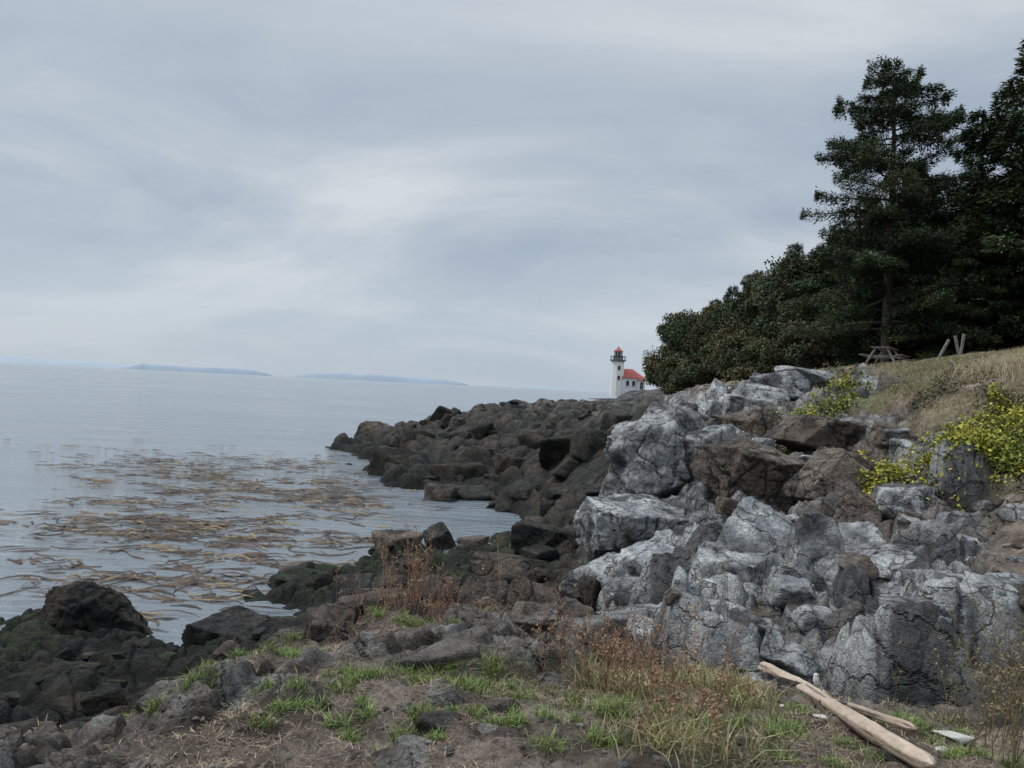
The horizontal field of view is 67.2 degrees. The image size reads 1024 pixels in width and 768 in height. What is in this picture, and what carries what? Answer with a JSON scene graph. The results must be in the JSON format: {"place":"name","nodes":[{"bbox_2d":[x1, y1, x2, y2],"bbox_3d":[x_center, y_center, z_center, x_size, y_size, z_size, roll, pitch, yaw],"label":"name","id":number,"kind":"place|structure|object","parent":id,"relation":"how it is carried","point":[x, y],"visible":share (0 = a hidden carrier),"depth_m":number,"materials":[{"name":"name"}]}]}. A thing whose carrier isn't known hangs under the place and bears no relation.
{"place":"outdoors","nodes":[
{"label":"outdoors","id":0,"kind":"place"},
{"bbox_2d":[0,357,128,367],"bbox_3d":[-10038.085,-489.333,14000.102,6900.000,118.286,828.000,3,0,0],"label":"island","id":1,"kind":"structure","parent":0,"point":[54,362],"depth_m":13744.25,"materials":[{"name":"grey"}]},
{"bbox_2d":[121,363,271,375],"bbox_3d":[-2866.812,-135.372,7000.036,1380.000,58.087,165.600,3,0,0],"label":"island","id":2,"kind":"structure","parent":0,"point":[143,366],"depth_m":6948.95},
{"bbox_2d":[0,362,616,645],"bbox_3d":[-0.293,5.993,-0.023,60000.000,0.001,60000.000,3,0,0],"label":"sea","id":3,"kind":"structure","parent":0,"point":[173,413],"depth_m":49.39,"materials":[{"name":"grey liquid"}]},
{"bbox_2d":[0,439,449,631],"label":"kelp bed","id":4,"kind":"object","parent":3,"relation":"on","point":[190,531],"visible":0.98,"depth_m":29.29,"materials":[{"name":"brown plant"}]},
{"bbox_2d":[295,373,466,384],"bbox_3d":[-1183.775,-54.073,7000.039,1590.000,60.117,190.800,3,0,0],"label":"island","id":5,"kind":"structure","parent":0,"point":[389,378],"depth_m":6939.85,"materials":[{"name":"grey"}]},
{"bbox_2d":[0,345,1023,767],"bbox_3d":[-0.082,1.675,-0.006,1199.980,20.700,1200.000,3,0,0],"label":"rocky ground","id":6,"kind":"structure","parent":0,"point":[854,643],"depth_m":7.12,"materials":[{"name":"grey stone"}]},
{"bbox_2d":[32,580,152,635],"bbox_3d":[-9.436,5.549,17.415,2.695,2.151,1.866,3,0,-16],"label":"boulder","id":7,"kind":"object","parent":6,"relation":"on","point":[91,606],"visible":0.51,"depth_m":16.99,"materials":[{"name":"grey stone"}]},
{"bbox_2d":[0,641,204,733],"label":"tidal rocks","id":8,"kind":"object","parent":6,"relation":"on","point":[110,694],"visible":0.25,"depth_m":11.37,"materials":[{"name":"grey stone"}]},
{"bbox_2d":[181,605,269,646],"bbox_3d":[-6.245,5.676,16.997,1.852,1.211,1.601,3,0,24],"label":"boulder","id":9,"kind":"object","parent":6,"relation":"on","point":[228,623],"visible":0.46,"depth_m":16.58,"materials":[{"name":"grey stone"}]},
{"bbox_2d":[134,596,622,710],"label":"foreground rocks","id":10,"kind":"object","parent":6,"relation":"on","point":[479,635],"visible":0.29,"depth_m":6.69,"materials":[{"name":"grey stone"}]},
{"bbox_2d":[371,529,423,547],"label":"boulder","id":11,"kind":"object","parent":6,"relation":"on","point":[398,538],"visible":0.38,"depth_m":25.24,"materials":[{"name":"stone"}]},
{"bbox_2d":[232,483,602,643],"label":"shore rocks","id":12,"kind":"object","parent":6,"relation":"on","point":[318,623],"visible":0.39,"depth_m":16.48,"materials":[{"name":"grey stone"}]},
{"bbox_2d":[423,522,456,548],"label":"boulder","id":13,"kind":"object","parent":6,"relation":"on","point":[443,538],"visible":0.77,"depth_m":27.93,"materials":[{"name":"grey stone"}]},
{"bbox_2d":[330,516,561,626],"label":"dry weeds","id":14,"kind":"object","parent":6,"relation":"on","point":[404,595],"visible":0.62,"depth_m":7.25,"materials":[{"name":"brown plant"}]},
{"bbox_2d":[350,399,633,511],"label":"headland rocks","id":15,"kind":"object","parent":6,"relation":"on","point":[580,445],"visible":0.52,"depth_m":45.17,"materials":[{"name":"grey stone"}]},
{"bbox_2d":[0,604,1003,767],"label":"foreground rocks","id":16,"kind":"object","parent":6,"relation":"on","point":[406,751],"visible":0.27,"depth_m":3.67,"materials":[{"name":"grey stone"}]},
{"bbox_2d":[471,552,548,581],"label":"boulder","id":17,"kind":"object","parent":6,"relation":"on","point":[512,564],"visible":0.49,"depth_m":19.85,"materials":[{"name":"stone"}]},
{"bbox_2d":[13,615,1023,767],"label":"pebbles","id":18,"kind":"object","parent":6,"relation":"on","point":[524,732],"visible":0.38,"depth_m":3.45,"materials":[{"name":"grey stone"}]},
{"bbox_2d":[510,520,567,553],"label":"boulder","id":19,"kind":"object","parent":6,"relation":"on","point":[526,533],"visible":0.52,"depth_m":21.82,"materials":[{"name":"grey stone"}]},
{"bbox_2d":[122,602,1023,767],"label":"green grass","id":20,"kind":"structure","parent":6,"relation":"on","point":[474,712],"depth_m":3.85,"materials":[{"name":"green plant"}]},
{"bbox_2d":[482,565,767,756],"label":"dry weeds","id":21,"kind":"object","parent":6,"relation":"on","point":[630,654],"visible":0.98,"depth_m":4.34,"materials":[{"name":"brown plant"}]},
{"bbox_2d":[610,347,645,396],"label":"lighthouse","id":22,"kind":"object","parent":6,"relation":"on","point":[623,380],"visible":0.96,"depth_m":200.62,"materials":[{"name":"white paint"}]},
{"bbox_2d":[573,493,688,558],"bbox_3d":[2.854,3.542,18.485,2.787,1.705,2.952,3,0,0],"label":"boulder","id":23,"kind":"object","parent":6,"relation":"on","point":[616,523],"visible":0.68,"depth_m":17.50,"materials":[{"name":"grey stone"}]},
{"bbox_2d":[598,406,706,498],"bbox_3d":[4.010,2.137,20.634,3.075,3.162,2.783,3,0,19],"label":"boulder","id":24,"kind":"object","parent":6,"relation":"on","point":[646,452],"visible":0.65,"depth_m":19.67,"materials":[{"name":"grey stone"}]},
{"bbox_2d":[646,355,664,388],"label":"coastal shrub","id":25,"kind":"object","parent":6,"relation":"on","point":[651,377],"visible":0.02,"depth_m":88.63,"materials":[{"name":"green plant"}]},
{"bbox_2d":[640,308,696,386],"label":"madrone tree","id":26,"kind":"object","parent":6,"relation":"on","point":[650,361],"visible":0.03,"depth_m":89.26,"materials":[{"name":"green plant"}]},
{"bbox_2d":[651,351,692,395],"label":"coastal shrub","id":27,"kind":"object","parent":6,"relation":"on","point":[665,369],"visible":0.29,"depth_m":79.48,"materials":[{"name":"green plant"}]},
{"bbox_2d":[656,311,702,382],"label":"madrone tree","id":28,"kind":"object","parent":6,"relation":"on","point":[674,332],"visible":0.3,"depth_m":84.95,"materials":[{"name":"green plant"}]},
{"bbox_2d":[666,355,705,390],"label":"coastal shrub","id":29,"kind":"object","parent":6,"relation":"on","point":[679,379],"visible":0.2,"depth_m":71.96,"materials":[{"name":"green plant"}]},
{"bbox_2d":[684,339,730,383],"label":"coastal shrub","id":30,"kind":"object","parent":6,"relation":"on","point":[705,372],"visible":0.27,"depth_m":62.95,"materials":[{"name":"green plant"}]},
{"bbox_2d":[683,299,731,357],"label":"madrone tree","id":31,"kind":"object","parent":6,"relation":"on","point":[700,332],"visible":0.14,"depth_m":79.03,"materials":[{"name":"green plant"}]},
{"bbox_2d":[709,299,721,304],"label":"fir tree","id":32,"kind":"object","parent":6,"relation":"on","point":[712,302],"depth_m":83.76,"materials":[{"name":"green plant"}]},
{"bbox_2d":[544,636,894,767],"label":"long dry grass","id":33,"kind":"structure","parent":6,"relation":"on","point":[736,687],"depth_m":3.96,"materials":[{"name":"beige plant"}]},
{"bbox_2d":[704,283,738,345],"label":"fir tree","id":34,"kind":"object","parent":6,"relation":"on","point":[729,295],"visible":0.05,"depth_m":75.76,"materials":[{"name":"green plant"}]},
{"bbox_2d":[705,301,753,340],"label":"madrone tree","id":35,"kind":"object","parent":6,"relation":"on","point":[717,316],"visible":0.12,"depth_m":71.33,"materials":[{"name":"green plant"}]},
{"bbox_2d":[715,271,763,339],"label":"fir tree","id":36,"kind":"object","parent":6,"relation":"on","point":[748,309],"visible":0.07,"depth_m":66.84,"materials":[{"name":"green plant"}]},
{"bbox_2d":[709,270,771,348],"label":"madrone tree","id":37,"kind":"object","parent":6,"relation":"on","point":[734,327],"visible":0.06,"depth_m":65.23,"materials":[{"name":"green plant"}]},
{"bbox_2d":[708,328,774,382],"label":"coastal shrub","id":38,"kind":"object","parent":6,"relation":"on","point":[734,359],"visible":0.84,"depth_m":54.85,"materials":[{"name":"green plant"}]},
{"bbox_2d":[732,274,756,321],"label":"fir tree","id":39,"kind":"object","parent":6,"relation":"on","point":[737,293],"visible":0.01,"depth_m":71.68,"materials":[{"name":"green plant"}]},
{"bbox_2d":[689,437,805,502],"bbox_3d":[5.933,2.203,18.181,2.622,1.814,2.257,3,0,-27],"label":"boulder","id":40,"kind":"object","parent":6,"relation":"on","point":[745,465],"visible":0.74,"depth_m":17.48,"materials":[{"name":"stone"}]},
{"bbox_2d":[558,366,986,689],"bbox_3d":[6.019,2.151,17.621,9.041,6.004,23.171,3,0,14],"label":"gray rock outcrop","id":41,"kind":"object","parent":6,"relation":"on","point":[764,541],"visible":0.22,"depth_m":12.90,"materials":[{"name":"grey stone"}]},
{"bbox_2d":[601,415,953,678],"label":"slope rocks","id":42,"kind":"object","parent":6,"relation":"on","point":[793,658],"visible":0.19,"depth_m":8.83,"materials":[{"name":"grey stone"}]},
{"bbox_2d":[751,242,806,329],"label":"tree","id":43,"kind":"object","parent":6,"relation":"on","point":[797,247],"visible":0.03,"depth_m":57.74,"materials":[{"name":"green plant"}]},
{"bbox_2d":[758,318,812,368],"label":"coastal shrub","id":44,"kind":"object","parent":6,"relation":"on","point":[773,353],"visible":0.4,"depth_m":48.22,"materials":[{"name":"green plant"}]},
{"bbox_2d":[751,249,847,340],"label":"madrone tree","id":45,"kind":"object","parent":6,"relation":"on","point":[787,275],"visible":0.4,"depth_m":54.31,"materials":[{"name":"green plant"}]},
{"bbox_2d":[753,369,882,454],"bbox_3d":[9.020,1.123,22.403,5.018,3.426,2.400,3,0,-37],"label":"snowberry shrub","id":46,"kind":"object","parent":6,"relation":"on","point":[846,383],"visible":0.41,"depth_m":22.24,"materials":[{"name":"green plant"}]},
{"bbox_2d":[813,673,825,692],"bbox_3d":[2.305,2.297,5.713,0.141,0.279,0.074,3,0,35],"label":"driftwood stick","id":47,"kind":"object","parent":6,"relation":"on","point":[816,682],"visible":0.48,"depth_m":5.71,"materials":[{"name":"white wood"}]},
{"bbox_2d":[796,218,851,339],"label":"tree","id":48,"kind":"object","parent":6,"relation":"on","point":[823,277],"visible":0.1,"depth_m":51.87,"materials":[{"name":"green plant"}]},
{"bbox_2d":[785,316,873,368],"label":"coastal shrub","id":49,"kind":"object","parent":6,"relation":"on","point":[815,358],"visible":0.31,"depth_m":42.11,"materials":[{"name":"green plant"}]},
{"bbox_2d":[782,446,881,501],"bbox_3d":[7.206,2.289,16.971,2.480,1.795,1.923,3,0,0],"label":"boulder","id":50,"kind":"object","parent":6,"relation":"on","point":[822,471],"visible":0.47,"depth_m":16.45,"materials":[{"name":"stone"}]},
{"bbox_2d":[758,661,936,767],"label":"driftwood log","id":51,"kind":"object","parent":6,"relation":"on","point":[852,716],"visible":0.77,"depth_m":3.83,"materials":[{"name":"brown wood"}]},
{"bbox_2d":[820,188,878,320],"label":"fir tree","id":52,"kind":"object","parent":6,"relation":"on","point":[841,278],"visible":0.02,"depth_m":47.24,"materials":[{"name":"green plant"}]},
{"bbox_2d":[801,218,902,358],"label":"fir tree","id":53,"kind":"object","parent":6,"relation":"on","point":[829,310],"visible":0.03,"depth_m":42.30,"materials":[{"name":"green plant"}]},
{"bbox_2d":[688,545,1023,767],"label":"dry weeds","id":54,"kind":"object","parent":6,"relation":"on","point":[1009,704],"visible":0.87,"depth_m":4.21,"materials":[{"name":"brown plant"}]},
{"bbox_2d":[833,492,882,525],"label":"boulder","id":55,"kind":"object","parent":6,"relation":"on","point":[854,507],"visible":0.62,"depth_m":13.86,"materials":[{"name":"brown stone"}]},
{"bbox_2d":[705,360,1023,543],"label":"mixed brush","id":56,"kind":"object","parent":6,"relation":"on","point":[944,388],"visible":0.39,"depth_m":19.45,"materials":[{"name":"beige plant"}]},
{"bbox_2d":[780,704,975,749],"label":"driftwood fragments","id":57,"kind":"object","parent":6,"relation":"on","point":[960,738],"visible":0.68,"depth_m":3.97,"materials":[{"name":"white wood"}]},
{"bbox_2d":[827,226,938,364],"bbox_3d":[19.326,-4.136,39.441,7.072,7.714,6.012,3,0,3],"label":"fir tree","id":58,"kind":"object","parent":6,"relation":"on","point":[846,349],"visible":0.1,"depth_m":38.57,"materials":[{"name":"green plant"}]},
{"bbox_2d":[859,347,909,363],"bbox_3d":[15.975,-1.141,33.008,1.700,0.804,1.600,3,0,38],"label":"picnic table","id":59,"kind":"object","parent":6,"relation":"on","point":[899,357],"visible":0.89,"depth_m":32.76,"materials":[{"name":"grey wood"}]},
{"bbox_2d":[846,170,943,337],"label":"fir tree","id":60,"kind":"object","parent":6,"relation":"on","point":[911,224],"visible":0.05,"depth_m":41.68,"materials":[{"name":"green plant"}]},
{"bbox_2d":[776,53,1023,362],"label":"fir tree","id":61,"kind":"object","parent":6,"relation":"on","point":[891,257],"visible":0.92,"depth_m":35.11,"materials":[{"name":"green plant"}]},
{"bbox_2d":[855,307,953,362],"bbox_3d":[19.490,-2.182,38.009,4.799,3.464,5.330,3,0,20],"label":"coastal shrub","id":62,"kind":"object","parent":6,"relation":"on","point":[907,350],"visible":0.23,"depth_m":37.00,"materials":[{"name":"green plant"}]},
{"bbox_2d":[871,483,941,519],"bbox_3d":[7.015,2.173,13.904,1.045,0.741,1.136,3,0,-37],"label":"boulder","id":63,"kind":"object","parent":6,"relation":"on","point":[892,500],"visible":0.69,"depth_m":13.62,"materials":[{"name":"grey stone"}]},
{"bbox_2d":[855,381,1023,514],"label":"snowberry shrub","id":64,"kind":"object","parent":6,"relation":"on","point":[993,446],"visible":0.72,"depth_m":14.13,"materials":[{"name":"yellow plant"}]},
{"bbox_2d":[856,346,1023,449],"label":"meadow grass","id":65,"kind":"structure","parent":6,"relation":"on","point":[933,369],"depth_m":21.63,"materials":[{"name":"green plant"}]},
{"bbox_2d":[937,334,965,358],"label":"leaning posts","id":66,"kind":"object","parent":6,"relation":"on","point":[959,351],"visible":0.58,"depth_m":30.37,"materials":[{"name":"grey wood"}]},
{"bbox_2d":[895,171,1011,266],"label":"distant trees","id":67,"kind":"object","parent":6,"relation":"on","point":[974,194],"depth_m":50.30,"materials":[{"name":"green plant"}]},
{"bbox_2d":[889,204,1023,358],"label":"fir tree","id":68,"kind":"object","parent":6,"relation":"on","point":[977,224],"visible":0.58,"depth_m":33.42,"materials":[{"name":"green plant"}]},
{"bbox_2d":[896,106,1020,352],"bbox_3d":[22.899,-7.145,38.268,8.725,12.894,8.381,3,0,42],"label":"fir tree","id":69,"kind":"object","parent":6,"relation":"on","point":[967,156],"visible":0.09,"depth_m":37.53,"materials":[{"name":"green plant"}]},
{"bbox_2d":[895,38,1023,338],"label":"fir tree","id":70,"kind":"object","parent":6,"relation":"on","point":[1006,92],"visible":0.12,"depth_m":36.30,"materials":[{"name":"green plant"}]},
{"bbox_2d":[908,87,1023,350],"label":"fir tree","id":71,"kind":"object","parent":6,"relation":"on","point":[1003,228],"visible":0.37,"depth_m":33.23,"materials":[{"name":"green plant"}]},
{"bbox_2d":[923,498,1023,608],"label":"bank rocks","id":72,"kind":"object","parent":6,"relation":"on","point":[995,580],"visible":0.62,"depth_m":8.51,"materials":[{"name":"grey stone"}]},
{"bbox_2d":[944,171,1023,351],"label":"fir tree","id":73,"kind":"object","parent":6,"relation":"on","point":[1018,280],"visible":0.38,"depth_m":33.04,"materials":[{"name":"green plant"}]},
{"bbox_2d":[977,111,1023,343],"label":"fir tree","id":74,"kind":"object","parent":6,"relation":"on","point":[1009,130],"visible":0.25,"depth_m":33.63,"materials":[{"name":"green plant"}]},
{"bbox_2d":[0,0,1023,391],"label":"sky","id":75,"kind":"structure","parent":0,"point":[501,193],"materials":[{"name":"grey"}]},
{"bbox_2d":[15,613,1023,767],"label":"dry grass","id":76,"kind":"structure","parent":0,"point":[545,697],"depth_m":3.75,"materials":[{"name":"beige plant"}]},
{"bbox_2d":[517,386,590,390],"bbox_3d":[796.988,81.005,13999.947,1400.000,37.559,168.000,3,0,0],"label":"island","id":77,"kind":"structure","parent":0,"point":[554,388],"depth_m":13949.78,"materials":[{"name":"grey"}]},
{"bbox_2d":[181,650,1015,767],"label":"short grass","id":78,"kind":"structure","parent":0,"point":[534,681],"depth_m":4.16,"materials":[{"name":"green plant"}]},
{"bbox_2d":[919,345,1023,384],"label":"tall dry grass","id":79,"kind":"structure","parent":0,"point":[1015,361],"depth_m":20.76,"materials":[{"name":"beige plant"}]}
]}

